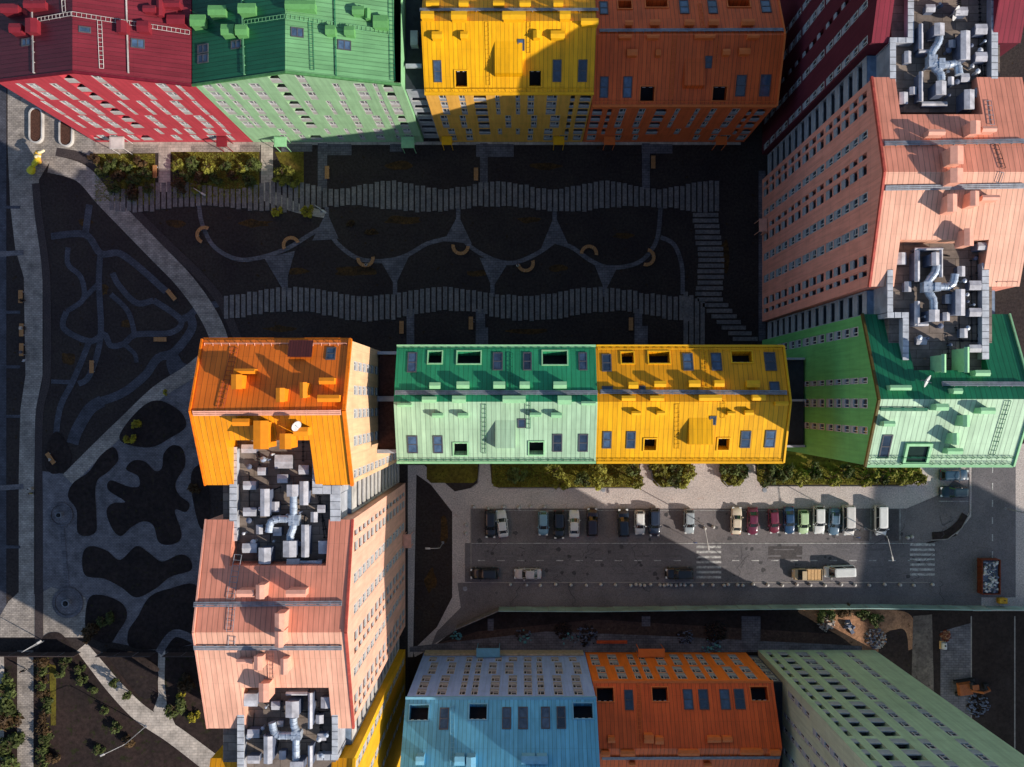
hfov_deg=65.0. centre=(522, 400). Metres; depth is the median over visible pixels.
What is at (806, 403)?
window
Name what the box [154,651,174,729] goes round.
path
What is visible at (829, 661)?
window
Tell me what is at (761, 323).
path
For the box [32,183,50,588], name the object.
cycle track
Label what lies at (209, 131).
window
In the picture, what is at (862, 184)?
apartment tower
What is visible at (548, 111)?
window
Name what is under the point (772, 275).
window
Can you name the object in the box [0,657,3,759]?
path
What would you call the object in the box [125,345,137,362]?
path
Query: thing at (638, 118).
window
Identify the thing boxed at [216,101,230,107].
window
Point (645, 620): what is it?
slab
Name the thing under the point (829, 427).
window
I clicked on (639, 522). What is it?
parked car
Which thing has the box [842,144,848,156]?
window
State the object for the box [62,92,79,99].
window
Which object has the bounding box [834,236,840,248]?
window
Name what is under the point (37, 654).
site fence
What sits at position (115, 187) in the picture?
garden shrub
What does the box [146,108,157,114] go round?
window
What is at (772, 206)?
window
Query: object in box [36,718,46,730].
garden shrub
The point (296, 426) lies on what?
satellite dish
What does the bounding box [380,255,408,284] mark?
path
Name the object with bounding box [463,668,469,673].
window
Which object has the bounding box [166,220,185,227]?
leaf litter
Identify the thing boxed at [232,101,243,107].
window
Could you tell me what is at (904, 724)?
window
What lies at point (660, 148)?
pavement
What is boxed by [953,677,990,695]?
excavator
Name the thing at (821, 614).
wild shrub
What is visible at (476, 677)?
window
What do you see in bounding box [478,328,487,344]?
path
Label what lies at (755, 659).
window
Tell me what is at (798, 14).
window
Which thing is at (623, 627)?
soil
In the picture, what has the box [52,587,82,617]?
play platform
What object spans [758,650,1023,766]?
apartment tower
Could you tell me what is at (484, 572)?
parked car
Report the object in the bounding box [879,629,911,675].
soil
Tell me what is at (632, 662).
window
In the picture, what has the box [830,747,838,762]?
window
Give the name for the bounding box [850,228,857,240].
window
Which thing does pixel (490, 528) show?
parked car
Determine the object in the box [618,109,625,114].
window
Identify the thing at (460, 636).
rubble heap
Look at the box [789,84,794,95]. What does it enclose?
window
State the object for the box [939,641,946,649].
water tank
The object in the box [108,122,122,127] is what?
window
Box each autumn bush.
[187,483,199,493]
[346,220,354,226]
[365,229,372,234]
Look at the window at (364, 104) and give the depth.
115.83 m
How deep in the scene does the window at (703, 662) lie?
127.87 m
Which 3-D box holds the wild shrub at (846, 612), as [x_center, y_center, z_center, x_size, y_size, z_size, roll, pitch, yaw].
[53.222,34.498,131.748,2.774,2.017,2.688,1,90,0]
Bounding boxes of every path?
[0,84,5,614]
[0,250,23,256]
[0,484,23,490]
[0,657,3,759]
[4,206,19,208]
[4,311,19,313]
[4,365,19,367]
[4,415,19,417]
[4,545,19,547]
[8,89,259,593]
[17,650,32,766]
[47,155,227,337]
[51,230,167,293]
[51,379,71,383]
[53,343,90,432]
[60,298,184,348]
[60,527,68,586]
[63,356,197,483]
[65,247,86,311]
[67,396,104,444]
[77,253,103,385]
[77,644,214,766]
[82,204,92,234]
[86,283,95,298]
[101,313,196,404]
[109,292,136,334]
[110,272,153,305]
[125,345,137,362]
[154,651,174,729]
[155,629,192,654]
[159,143,169,191]
[166,352,186,374]
[182,301,218,321]
[197,203,318,261]
[261,143,272,192]
[264,192,324,217]
[264,251,294,286]
[313,212,338,239]
[318,143,326,190]
[332,237,445,262]
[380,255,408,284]
[393,283,396,294]
[407,309,413,344]
[444,216,471,243]
[456,208,459,217]
[464,243,553,264]
[476,309,484,344]
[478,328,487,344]
[480,143,487,188]
[480,258,507,287]
[490,284,493,296]
[540,215,569,251]
[554,207,662,269]
[595,265,617,287]
[635,309,641,344]
[638,326,647,344]
[642,143,649,188]
[660,235,684,293]
[759,171,764,340]
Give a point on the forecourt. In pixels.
(707, 488)
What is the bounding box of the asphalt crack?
[490,514,951,604]
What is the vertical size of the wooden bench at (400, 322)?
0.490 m
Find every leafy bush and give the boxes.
[272,176,284,186]
[273,164,294,179]
[284,177,300,187]
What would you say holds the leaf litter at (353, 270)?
on the ground at (500, 233)
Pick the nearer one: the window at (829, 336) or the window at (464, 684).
the window at (829, 336)
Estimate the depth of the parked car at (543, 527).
131.46 m
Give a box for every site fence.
[0,652,80,656]
[95,652,155,656]
[162,652,194,656]
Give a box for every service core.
[223,440,398,563]
[223,639,398,766]
[768,0,999,173]
[768,242,994,369]
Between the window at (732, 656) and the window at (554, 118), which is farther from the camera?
the window at (732, 656)
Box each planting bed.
[39,632,71,651]
[45,432,71,473]
[68,447,117,535]
[82,546,191,596]
[85,595,126,643]
[90,153,154,204]
[106,445,188,544]
[119,400,185,446]
[127,583,196,648]
[171,152,258,202]
[191,465,209,528]
[275,152,303,197]
[427,464,477,482]
[492,464,638,486]
[653,464,689,485]
[721,464,743,484]
[757,450,913,484]
[932,513,967,539]
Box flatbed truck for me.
[792,568,822,580]
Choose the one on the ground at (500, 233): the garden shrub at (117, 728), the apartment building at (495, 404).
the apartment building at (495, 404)
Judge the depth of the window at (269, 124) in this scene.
124.64 m
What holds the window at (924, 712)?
in the apartment tower at (857, 708)
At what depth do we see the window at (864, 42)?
93.41 m
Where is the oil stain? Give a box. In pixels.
[477,513,919,579]
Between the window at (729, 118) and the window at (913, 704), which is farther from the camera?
the window at (729, 118)
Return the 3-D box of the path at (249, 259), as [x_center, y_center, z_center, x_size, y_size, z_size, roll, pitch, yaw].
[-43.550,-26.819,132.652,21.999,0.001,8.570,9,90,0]
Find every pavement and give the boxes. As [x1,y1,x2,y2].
[95,142,740,144]
[118,144,132,150]
[158,144,190,151]
[223,144,239,151]
[282,144,311,151]
[327,144,351,154]
[390,144,402,151]
[410,631,861,651]
[432,583,980,643]
[476,144,513,156]
[650,144,671,152]
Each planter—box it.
[28,107,43,143]
[58,121,73,146]
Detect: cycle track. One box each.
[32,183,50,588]
[35,589,42,648]
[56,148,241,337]
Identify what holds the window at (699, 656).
in the apartment building at (659, 708)
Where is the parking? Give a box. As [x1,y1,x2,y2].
[471,467,969,542]
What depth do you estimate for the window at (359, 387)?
95.87 m
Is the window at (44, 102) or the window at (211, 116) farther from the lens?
the window at (211, 116)
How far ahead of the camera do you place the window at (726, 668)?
124.54 m
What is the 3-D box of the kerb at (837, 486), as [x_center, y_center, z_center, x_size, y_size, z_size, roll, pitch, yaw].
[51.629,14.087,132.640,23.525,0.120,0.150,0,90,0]
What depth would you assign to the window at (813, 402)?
109.67 m
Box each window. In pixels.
[15,83,30,90]
[26,83,45,90]
[30,92,44,99]
[40,92,58,99]
[41,101,54,107]
[49,83,66,90]
[52,108,66,114]
[60,101,75,107]
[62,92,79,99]
[71,108,86,114]
[77,115,93,121]
[79,101,95,107]
[88,122,102,127]
[89,108,105,114]
[92,76,107,82]
[97,115,113,121]
[97,135,108,139]
[101,83,117,90]
[103,129,116,133]
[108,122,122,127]
[113,92,129,99]
[122,129,133,133]
[127,135,139,139]
[132,83,146,90]
[137,101,148,107]
[143,92,157,99]
[144,115,158,121]
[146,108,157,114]
[151,101,163,107]
[153,122,166,127]
[155,83,172,90]
[159,108,171,114]
[165,92,182,99]
[170,101,184,107]
[170,115,184,121]
[171,135,182,139]
[178,108,192,114]
[179,122,191,127]
[183,92,194,99]
[184,129,195,133]
[190,135,200,139]
[192,101,202,107]
[193,115,207,121]
[200,108,210,114]
[201,122,213,127]
[203,85,215,90]
[203,129,215,133]
[207,135,216,139]
[208,115,218,121]
[209,92,224,99]
[216,83,226,90]
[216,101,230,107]
[223,108,237,114]
[224,92,235,99]
[229,83,242,90]
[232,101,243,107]
[235,115,248,121]
[237,92,250,99]
[239,108,250,114]
[242,122,254,127]
[245,115,255,121]
[248,83,263,90]
[248,101,260,107]
[252,122,261,127]
[254,108,266,114]
[256,92,270,99]
[258,115,270,121]
[264,122,276,127]
[268,101,279,107]
[274,108,285,114]
[277,129,286,133]
[278,115,290,121]
[284,122,295,127]
[292,129,301,133]
[295,75,307,82]
[300,83,312,90]
[305,101,313,107]
[307,92,318,99]
[310,108,318,114]
[323,115,333,121]
[328,122,337,127]
[331,83,341,90]
[337,92,346,99]
[339,101,348,107]
[343,108,352,114]
[350,115,359,121]
[353,83,366,90]
[354,122,363,127]
[354,361,357,370]
[354,385,357,394]
[354,409,357,417]
[354,435,357,445]
[354,468,357,477]
[354,570,357,582]
[354,601,357,613]
[354,663,357,675]
[355,129,363,133]
[358,92,371,99]
[358,362,361,371]
[358,386,361,394]
[358,408,361,417]
[358,434,361,444]
[358,467,361,475]
[358,566,361,578]
[358,596,361,608]
[358,657,361,668]
[358,750,361,764]
[359,101,369,107]
[363,108,373,114]
[371,115,381,121]
[372,83,379,90]
[373,129,383,133]
[375,122,384,127]
[375,135,385,139]
[376,92,383,99]
[379,101,386,107]
[383,108,389,114]
[389,101,400,107]
[392,108,403,114]
[402,129,411,133]
[416,688,426,694]
[418,682,428,687]
[421,675,430,680]
[428,668,436,673]
[429,657,436,660]
[430,662,438,667]
[436,688,446,694]
[438,682,448,687]
[439,96,446,100]
[440,102,448,107]
[440,115,447,121]
[440,675,450,680]
[442,109,450,114]
[442,122,449,127]
[446,668,454,673]
[447,657,454,660]
[448,129,454,133]
[448,662,456,667]
[459,96,465,100]
[459,115,465,121]
[459,688,465,694]
[460,102,466,107]
[460,682,467,687]
[461,122,467,127]
[462,109,467,114]
[462,675,468,680]
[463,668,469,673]
[465,662,470,667]
[466,129,472,133]
[466,135,472,139]
[471,688,477,694]
[472,682,478,687]
[473,675,479,680]
[474,668,480,673]
[476,662,481,667]
[488,668,496,673]
[489,662,496,667]
[490,682,499,687]
[490,688,498,694]
[491,675,499,680]
[505,115,510,121]
[505,662,513,667]
[505,668,513,673]
[506,122,510,127]
[508,675,516,680]
[508,682,516,687]
[508,688,516,694]
[509,657,516,660]
[524,657,531,660]
[524,662,530,667]
[524,668,531,673]
[524,675,531,680]
[524,682,531,687]
[524,688,531,694]
[527,109,533,114]
[528,96,533,100]
[528,102,533,107]
[531,115,536,121]
[531,122,536,127]
[536,662,541,667]
[536,668,542,673]
[537,675,543,680]
[537,682,543,687]
[538,688,544,694]
[543,135,552,139]
[544,129,552,133]
[546,102,556,107]
[546,109,555,114]
[547,96,556,100]
[550,115,559,121]
[550,122,558,127]
[551,657,558,660]
[552,675,560,680]
[553,682,561,687]
[554,662,561,667]
[554,688,562,694]
[555,668,562,673]
[571,675,580,680]
[572,662,580,667]
[572,682,581,687]
[573,135,580,139]
[573,668,581,673]
[573,688,582,694]
[587,135,595,139]
[589,654,598,658]
[591,660,599,664]
[596,666,605,671]
[598,673,607,678]
[607,654,616,658]
[609,660,618,664]
[614,122,621,127]
[614,666,624,671]
[615,129,622,133]
[616,115,623,120]
[617,673,627,678]
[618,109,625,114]
[626,654,633,658]
[628,660,636,664]
[631,666,638,671]
[632,122,639,127]
[632,129,639,133]
[634,673,641,678]
[635,115,642,120]
[637,109,645,114]
[640,660,647,664]
[642,666,650,671]
[645,673,653,678]
[655,666,666,671]
[656,660,666,664]
[659,673,669,678]
[669,654,678,658]
[671,666,683,671]
[672,660,682,664]
[675,673,687,678]
[683,654,692,658]
[687,660,696,664]
[689,666,701,671]
[694,673,705,678]
[695,654,703,658]
[699,122,707,127]
[699,660,707,664]
[703,666,712,671]
[704,115,712,120]
[708,109,716,114]
[708,673,717,678]
[710,654,719,658]
[711,129,720,133]
[714,660,724,664]
[719,122,729,127]
[721,666,733,671]
[724,115,734,120]
[726,673,738,678]
[727,654,738,658]
[729,109,739,114]
[732,660,743,664]
[736,135,746,139]
[738,666,751,671]
[744,673,757,678]
[750,657,760,661]
[756,663,766,667]
[761,669,771,673]
[764,140,768,149]
[764,252,768,260]
[764,274,768,282]
[766,675,777,679]
[770,134,774,143]
[770,202,774,211]
[770,248,774,256]
[770,271,774,279]
[776,127,780,137]
[776,198,780,206]
[776,244,780,253]
[776,267,780,276]
[782,93,786,103]
[782,121,786,131]
[782,193,786,202]
[782,241,786,249]
[782,264,786,273]
[782,724,787,735]
[782,746,787,758]
[788,691,794,702]
[788,732,794,744]
[788,753,794,766]
[789,16,794,29]
[789,38,794,52]
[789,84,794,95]
[789,112,794,123]
[789,187,794,196]
[789,236,794,245]
[789,260,794,270]
[789,341,794,348]
[795,8,800,20]
[795,30,800,44]
[795,77,800,88]
[795,106,800,117]
[795,182,800,192]
[795,232,800,242]
[795,257,800,267]
[795,339,800,347]
[795,652,810,656]
[795,698,801,710]
[795,740,801,753]
[798,729,804,740]
[803,0,808,9]
[803,20,808,34]
[803,67,808,79]
[803,98,808,109]
[803,176,808,185]
[803,227,808,237]
[803,253,808,263]
[803,337,808,346]
[803,659,818,663]
[803,707,809,719]
[803,750,809,763]
[804,381,808,386]
[804,399,808,406]
[804,422,808,428]
[805,737,811,748]
[809,665,826,670]
[810,9,816,24]
[810,58,816,71]
[810,89,816,102]
[810,169,816,180]
[810,222,816,233]
[810,249,816,260]
[810,336,816,344]
[810,381,816,385]
[810,399,816,406]
[810,422,816,429]
[813,728,820,742]
[813,747,820,759]
[816,652,827,656]
[817,0,823,15]
[817,50,823,63]
[817,82,823,94]
[817,164,823,175]
[817,218,823,229]
[817,245,823,256]
[817,334,823,343]
[817,380,823,385]
[817,399,823,406]
[817,423,823,429]
[821,737,829,752]
[821,756,829,766]
[824,659,835,663]
[826,39,832,53]
[826,72,832,85]
[826,157,832,168]
[826,213,832,224]
[826,241,832,252]
[826,332,832,341]
[826,380,832,385]
[826,399,832,407]
[826,424,832,430]
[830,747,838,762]
[831,665,844,670]
[834,30,840,44]
[834,64,840,77]
[834,150,840,162]
[834,208,840,219]
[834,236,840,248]
[834,330,840,340]
[834,379,840,384]
[834,399,840,407]
[834,424,840,431]
[838,671,851,676]
[839,757,847,766]
[842,21,848,34]
[842,55,848,68]
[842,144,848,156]
[842,203,848,215]
[842,232,848,244]
[842,329,848,338]
[842,378,848,384]
[842,399,848,407]
[842,425,848,432]
[844,652,855,656]
[848,679,860,684]
[850,10,857,25]
[850,46,857,60]
[850,137,857,150]
[850,198,857,210]
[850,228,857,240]
[850,327,857,337]
[850,378,857,383]
[850,398,857,407]
[850,425,857,433]
[852,659,864,663]
[856,686,869,691]
[859,0,867,15]
[859,35,867,51]
[859,129,867,143]
[859,192,867,205]
[859,222,867,236]
[859,377,867,383]
[859,398,867,407]
[859,426,867,433]
[860,665,873,670]
[864,693,878,699]
[868,671,881,676]
[874,702,889,708]
[878,679,891,684]
[884,710,900,717]
[887,686,900,691]
[893,718,911,726]
[896,693,911,699]
[904,727,921,735]
[907,702,923,708]
[918,710,934,717]
[918,739,937,748]
[928,718,946,726]
[930,750,951,760]
[939,727,958,735]
[943,761,958,766]
[955,739,975,748]
[969,750,991,760]
[983,761,998,766]
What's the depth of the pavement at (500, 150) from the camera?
132.66 m
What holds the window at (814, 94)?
in the apartment tower at (830, 46)
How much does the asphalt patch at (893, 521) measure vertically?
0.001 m
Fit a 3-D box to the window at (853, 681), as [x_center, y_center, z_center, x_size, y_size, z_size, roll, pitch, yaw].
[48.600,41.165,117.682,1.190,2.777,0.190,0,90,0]
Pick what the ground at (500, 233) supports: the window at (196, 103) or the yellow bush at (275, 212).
the yellow bush at (275, 212)
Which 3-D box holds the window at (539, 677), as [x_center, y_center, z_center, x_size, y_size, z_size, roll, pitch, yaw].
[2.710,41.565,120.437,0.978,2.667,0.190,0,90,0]
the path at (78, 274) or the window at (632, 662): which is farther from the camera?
the path at (78, 274)
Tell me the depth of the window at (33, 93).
112.78 m
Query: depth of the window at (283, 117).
121.63 m
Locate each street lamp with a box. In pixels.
[22,640,43,651]
[100,725,146,756]
[694,517,709,549]
[864,527,893,560]
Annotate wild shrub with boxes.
[817,609,835,623]
[837,602,854,618]
[855,609,869,620]
[869,613,883,627]
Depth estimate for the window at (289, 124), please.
124.42 m
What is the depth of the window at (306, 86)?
109.59 m
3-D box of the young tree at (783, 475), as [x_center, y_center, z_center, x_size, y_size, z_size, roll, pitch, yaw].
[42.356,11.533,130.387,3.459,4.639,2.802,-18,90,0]
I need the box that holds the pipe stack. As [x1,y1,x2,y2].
[597,640,626,643]
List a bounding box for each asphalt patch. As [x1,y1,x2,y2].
[546,512,558,538]
[768,546,801,558]
[854,531,868,540]
[885,509,898,540]
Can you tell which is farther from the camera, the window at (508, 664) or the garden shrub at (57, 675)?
the garden shrub at (57, 675)
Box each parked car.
[470,567,498,580]
[483,509,496,537]
[495,509,508,537]
[514,568,541,580]
[537,511,549,534]
[552,510,565,538]
[568,510,580,536]
[585,508,598,535]
[617,508,630,536]
[634,510,646,534]
[648,508,661,535]
[665,567,693,580]
[683,509,695,533]
[729,507,743,534]
[746,507,759,534]
[767,508,780,533]
[782,506,796,533]
[796,509,809,533]
[811,505,826,533]
[827,507,841,534]
[939,468,968,481]
[939,485,968,498]
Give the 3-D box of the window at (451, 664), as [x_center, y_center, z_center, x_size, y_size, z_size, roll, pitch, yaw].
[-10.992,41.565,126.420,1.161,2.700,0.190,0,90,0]
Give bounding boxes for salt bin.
[996,597,1007,603]
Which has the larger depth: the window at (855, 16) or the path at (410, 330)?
the path at (410, 330)
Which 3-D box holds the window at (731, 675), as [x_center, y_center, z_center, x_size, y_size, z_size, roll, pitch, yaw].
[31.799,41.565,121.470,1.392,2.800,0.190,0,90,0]
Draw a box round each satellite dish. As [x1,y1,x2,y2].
[292,421,300,430]
[920,375,930,386]
[949,6,959,20]
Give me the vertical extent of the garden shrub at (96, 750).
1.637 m
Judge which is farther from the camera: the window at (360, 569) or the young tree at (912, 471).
the young tree at (912, 471)
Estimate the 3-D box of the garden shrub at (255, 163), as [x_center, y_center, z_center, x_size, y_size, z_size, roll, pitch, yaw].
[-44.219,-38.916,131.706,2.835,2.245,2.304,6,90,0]
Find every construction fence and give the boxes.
[455,607,498,629]
[498,604,991,611]
[984,606,1023,609]
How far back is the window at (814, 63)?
109.58 m
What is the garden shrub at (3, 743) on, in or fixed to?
on the soil at (80, 729)
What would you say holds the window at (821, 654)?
in the apartment tower at (857, 708)
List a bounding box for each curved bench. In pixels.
[195,226,208,242]
[282,236,298,248]
[356,257,374,266]
[451,245,469,254]
[518,260,534,271]
[580,245,597,254]
[643,248,655,265]
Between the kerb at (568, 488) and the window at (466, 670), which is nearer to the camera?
the window at (466, 670)
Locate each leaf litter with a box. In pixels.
[62,353,74,364]
[78,219,92,225]
[102,284,108,295]
[121,320,130,327]
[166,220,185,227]
[238,219,272,227]
[262,325,296,331]
[288,268,309,274]
[335,266,376,275]
[364,228,378,234]
[384,161,412,169]
[384,215,420,223]
[424,567,436,592]
[441,515,447,543]
[467,270,486,276]
[505,329,546,333]
[518,217,540,223]
[529,163,562,169]
[549,264,567,271]
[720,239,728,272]
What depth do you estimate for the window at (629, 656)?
130.62 m
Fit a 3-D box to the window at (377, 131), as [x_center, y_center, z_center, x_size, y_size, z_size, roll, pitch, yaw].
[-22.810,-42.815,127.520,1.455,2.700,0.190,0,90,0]
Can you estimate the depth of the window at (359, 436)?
95.87 m
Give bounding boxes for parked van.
[823,564,855,579]
[841,505,856,534]
[873,505,888,534]
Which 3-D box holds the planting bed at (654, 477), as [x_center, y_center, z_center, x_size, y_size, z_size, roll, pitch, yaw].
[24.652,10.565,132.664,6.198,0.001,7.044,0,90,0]
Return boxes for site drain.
[971,616,971,717]
[1014,616,1014,748]
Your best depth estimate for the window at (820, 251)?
106.89 m
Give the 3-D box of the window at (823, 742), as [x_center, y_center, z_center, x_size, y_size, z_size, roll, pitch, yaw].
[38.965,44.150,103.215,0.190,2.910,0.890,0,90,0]
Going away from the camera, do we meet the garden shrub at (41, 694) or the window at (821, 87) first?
the window at (821, 87)
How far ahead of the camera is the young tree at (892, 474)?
129.31 m
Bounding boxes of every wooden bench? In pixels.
[18,290,22,302]
[19,324,24,335]
[19,343,24,355]
[45,452,55,464]
[89,360,94,372]
[153,165,157,177]
[154,337,165,340]
[166,289,176,300]
[325,166,328,178]
[399,321,403,333]
[469,317,472,328]
[474,168,477,180]
[629,318,632,329]
[651,156,654,168]
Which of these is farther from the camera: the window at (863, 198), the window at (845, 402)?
the window at (845, 402)
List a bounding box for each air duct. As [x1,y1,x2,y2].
[265,497,300,540]
[268,718,302,760]
[300,559,323,563]
[920,264,958,309]
[925,35,963,80]
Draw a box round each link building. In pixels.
[377,351,396,452]
[787,358,804,446]
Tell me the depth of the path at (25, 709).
132.64 m
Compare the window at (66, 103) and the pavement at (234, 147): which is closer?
the window at (66, 103)
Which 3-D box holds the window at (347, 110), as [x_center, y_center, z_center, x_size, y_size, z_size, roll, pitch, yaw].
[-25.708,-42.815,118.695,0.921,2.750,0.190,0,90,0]
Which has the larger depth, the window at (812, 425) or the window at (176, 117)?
the window at (176, 117)
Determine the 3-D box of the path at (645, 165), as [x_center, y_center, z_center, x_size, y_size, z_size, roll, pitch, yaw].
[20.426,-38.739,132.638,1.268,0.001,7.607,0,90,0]
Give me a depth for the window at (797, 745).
113.43 m
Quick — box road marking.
[471,467,992,577]
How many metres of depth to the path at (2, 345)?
132.67 m
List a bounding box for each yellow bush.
[122,434,135,443]
[131,419,141,428]
[176,691,185,698]
[187,710,200,722]
[271,206,282,216]
[300,204,313,217]
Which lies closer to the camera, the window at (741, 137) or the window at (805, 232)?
the window at (805, 232)
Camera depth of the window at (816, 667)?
124.06 m
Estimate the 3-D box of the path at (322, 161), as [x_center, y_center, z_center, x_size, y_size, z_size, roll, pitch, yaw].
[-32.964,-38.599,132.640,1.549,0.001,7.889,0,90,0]
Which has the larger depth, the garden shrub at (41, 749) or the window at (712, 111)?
the garden shrub at (41, 749)
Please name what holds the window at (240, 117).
in the apartment building at (280, 73)
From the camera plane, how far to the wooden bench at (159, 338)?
132.21 m
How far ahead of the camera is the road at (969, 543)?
132.63 m
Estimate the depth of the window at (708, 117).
121.66 m
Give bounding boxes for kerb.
[471,582,930,582]
[498,488,633,488]
[651,470,688,487]
[767,486,906,486]
[931,474,969,540]
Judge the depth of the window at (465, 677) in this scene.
120.62 m
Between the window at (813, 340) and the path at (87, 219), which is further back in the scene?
the path at (87, 219)
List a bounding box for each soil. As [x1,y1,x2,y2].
[4,653,222,766]
[106,648,157,698]
[129,651,158,671]
[408,609,1023,754]
[438,619,850,644]
[798,609,912,651]
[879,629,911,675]
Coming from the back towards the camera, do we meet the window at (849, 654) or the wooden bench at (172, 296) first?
the wooden bench at (172, 296)
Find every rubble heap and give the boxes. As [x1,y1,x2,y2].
[450,631,461,639]
[515,629,530,643]
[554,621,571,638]
[562,632,579,646]
[575,624,597,646]
[676,630,692,643]
[702,635,722,652]
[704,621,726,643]
[817,615,834,631]
[843,620,854,633]
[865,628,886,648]
[939,629,950,641]
[966,693,990,716]
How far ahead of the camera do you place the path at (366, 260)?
132.66 m
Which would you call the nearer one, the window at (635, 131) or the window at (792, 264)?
the window at (792, 264)
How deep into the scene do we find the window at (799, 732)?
112.26 m
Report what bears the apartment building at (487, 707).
on the soil at (993, 649)
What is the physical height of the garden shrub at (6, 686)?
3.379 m
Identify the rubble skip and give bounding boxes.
[977,558,1000,594]
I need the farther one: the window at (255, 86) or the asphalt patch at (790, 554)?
the asphalt patch at (790, 554)
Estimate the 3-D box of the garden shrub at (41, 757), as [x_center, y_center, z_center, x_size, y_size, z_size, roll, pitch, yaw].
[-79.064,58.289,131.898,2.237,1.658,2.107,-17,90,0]
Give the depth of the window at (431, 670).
123.76 m
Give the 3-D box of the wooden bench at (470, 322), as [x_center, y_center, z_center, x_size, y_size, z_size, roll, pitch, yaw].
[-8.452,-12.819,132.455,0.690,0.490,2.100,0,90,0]
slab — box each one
[488,619,493,630]
[642,616,649,625]
[742,616,759,649]
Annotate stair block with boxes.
[406,0,438,137]
[749,655,781,766]
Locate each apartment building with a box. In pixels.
[0,0,252,154]
[189,0,423,152]
[394,345,597,463]
[400,643,599,766]
[419,0,598,149]
[583,0,785,149]
[585,644,781,766]
[596,345,791,463]
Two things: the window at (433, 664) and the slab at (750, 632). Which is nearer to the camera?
the window at (433, 664)
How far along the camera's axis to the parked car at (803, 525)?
131.54 m
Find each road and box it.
[465,543,946,581]
[512,466,1015,596]
[912,614,933,690]
[941,623,970,717]
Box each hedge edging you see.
[42,667,47,760]
[49,664,55,724]
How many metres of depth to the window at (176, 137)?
130.43 m
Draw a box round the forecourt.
[408,444,1023,656]
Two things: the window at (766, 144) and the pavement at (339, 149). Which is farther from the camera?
the pavement at (339, 149)
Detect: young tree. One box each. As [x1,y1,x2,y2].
[108,678,119,688]
[122,690,131,700]
[506,466,527,483]
[543,464,564,479]
[553,474,570,490]
[574,471,590,487]
[587,464,606,475]
[592,472,612,490]
[626,464,640,476]
[629,473,644,489]
[757,464,779,476]
[760,473,776,487]
[775,462,794,482]
[793,468,810,487]
[807,461,822,479]
[825,471,841,486]
[839,463,855,478]
[856,473,872,487]
[860,467,879,478]
[872,473,889,485]
[882,467,899,481]
[895,472,909,485]
[904,467,921,480]
[908,473,927,485]
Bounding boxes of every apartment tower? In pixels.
[189,338,396,485]
[192,483,412,728]
[209,649,404,766]
[754,76,1023,321]
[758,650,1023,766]
[762,0,1023,153]
[762,313,1023,466]
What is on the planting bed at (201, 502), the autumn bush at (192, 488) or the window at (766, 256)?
the autumn bush at (192, 488)
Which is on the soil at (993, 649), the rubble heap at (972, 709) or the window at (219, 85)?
the rubble heap at (972, 709)
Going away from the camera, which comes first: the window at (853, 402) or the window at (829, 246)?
the window at (853, 402)
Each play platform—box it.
[49,503,72,526]
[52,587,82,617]
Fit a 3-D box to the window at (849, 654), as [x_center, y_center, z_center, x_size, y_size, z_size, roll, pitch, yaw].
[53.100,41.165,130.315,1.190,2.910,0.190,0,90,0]
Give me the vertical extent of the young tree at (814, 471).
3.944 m
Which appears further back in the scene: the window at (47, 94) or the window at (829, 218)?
the window at (47, 94)
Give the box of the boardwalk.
[110,180,757,344]
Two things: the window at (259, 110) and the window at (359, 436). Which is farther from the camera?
the window at (259, 110)
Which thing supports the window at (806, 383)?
in the apartment tower at (871, 400)
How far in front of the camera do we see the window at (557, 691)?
115.07 m
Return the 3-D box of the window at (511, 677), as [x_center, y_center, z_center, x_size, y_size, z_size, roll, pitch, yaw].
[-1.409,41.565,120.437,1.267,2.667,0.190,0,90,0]
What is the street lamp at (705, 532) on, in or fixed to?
on the parking
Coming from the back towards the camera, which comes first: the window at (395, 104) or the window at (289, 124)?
the window at (289, 124)
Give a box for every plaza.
[0,587,86,636]
[43,379,202,649]
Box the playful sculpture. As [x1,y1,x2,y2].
[26,149,44,174]
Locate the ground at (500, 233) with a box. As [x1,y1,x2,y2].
[0,27,1023,700]
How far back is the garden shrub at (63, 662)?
131.77 m
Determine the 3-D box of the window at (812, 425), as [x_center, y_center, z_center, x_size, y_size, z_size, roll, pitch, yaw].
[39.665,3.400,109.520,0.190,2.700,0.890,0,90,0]
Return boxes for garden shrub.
[0,672,16,700]
[0,697,12,708]
[0,702,15,718]
[0,712,24,731]
[0,735,14,756]
[0,749,20,766]
[4,740,15,754]
[5,732,25,748]
[6,706,20,717]
[32,657,49,668]
[34,674,47,683]
[34,689,50,697]
[35,664,47,677]
[35,681,46,690]
[35,725,51,735]
[35,742,50,755]
[35,752,47,761]
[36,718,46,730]
[37,760,48,766]
[38,711,49,723]
[38,733,53,746]
[40,696,53,705]
[41,704,51,714]
[45,752,60,763]
[53,670,64,678]
[58,657,71,671]
[74,664,85,674]
[76,675,87,685]
[81,623,100,644]
[86,153,99,164]
[87,685,98,693]
[92,743,105,754]
[94,163,109,175]
[95,610,114,627]
[99,705,108,714]
[104,158,116,168]
[107,181,121,193]
[110,170,125,181]
[110,720,121,733]
[119,162,132,172]
[121,734,135,747]
[124,183,138,200]
[125,172,141,184]
[133,155,147,167]
[136,167,151,179]
[142,182,153,193]
[163,696,186,719]
[170,157,183,171]
[170,177,186,193]
[177,672,195,693]
[179,168,192,180]
[184,155,199,173]
[190,183,200,193]
[194,171,209,183]
[201,160,215,174]
[209,172,223,184]
[219,161,231,170]
[226,170,237,180]
[235,162,245,172]
[241,173,256,186]
[244,156,261,171]
[647,464,667,477]
[658,470,671,486]
[667,473,681,488]
[669,464,683,476]
[677,472,689,488]
[682,464,696,479]
[718,464,732,474]
[721,471,736,482]
[726,464,740,475]
[730,477,743,486]
[738,464,748,478]
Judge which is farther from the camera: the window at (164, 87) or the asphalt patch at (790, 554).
the asphalt patch at (790, 554)

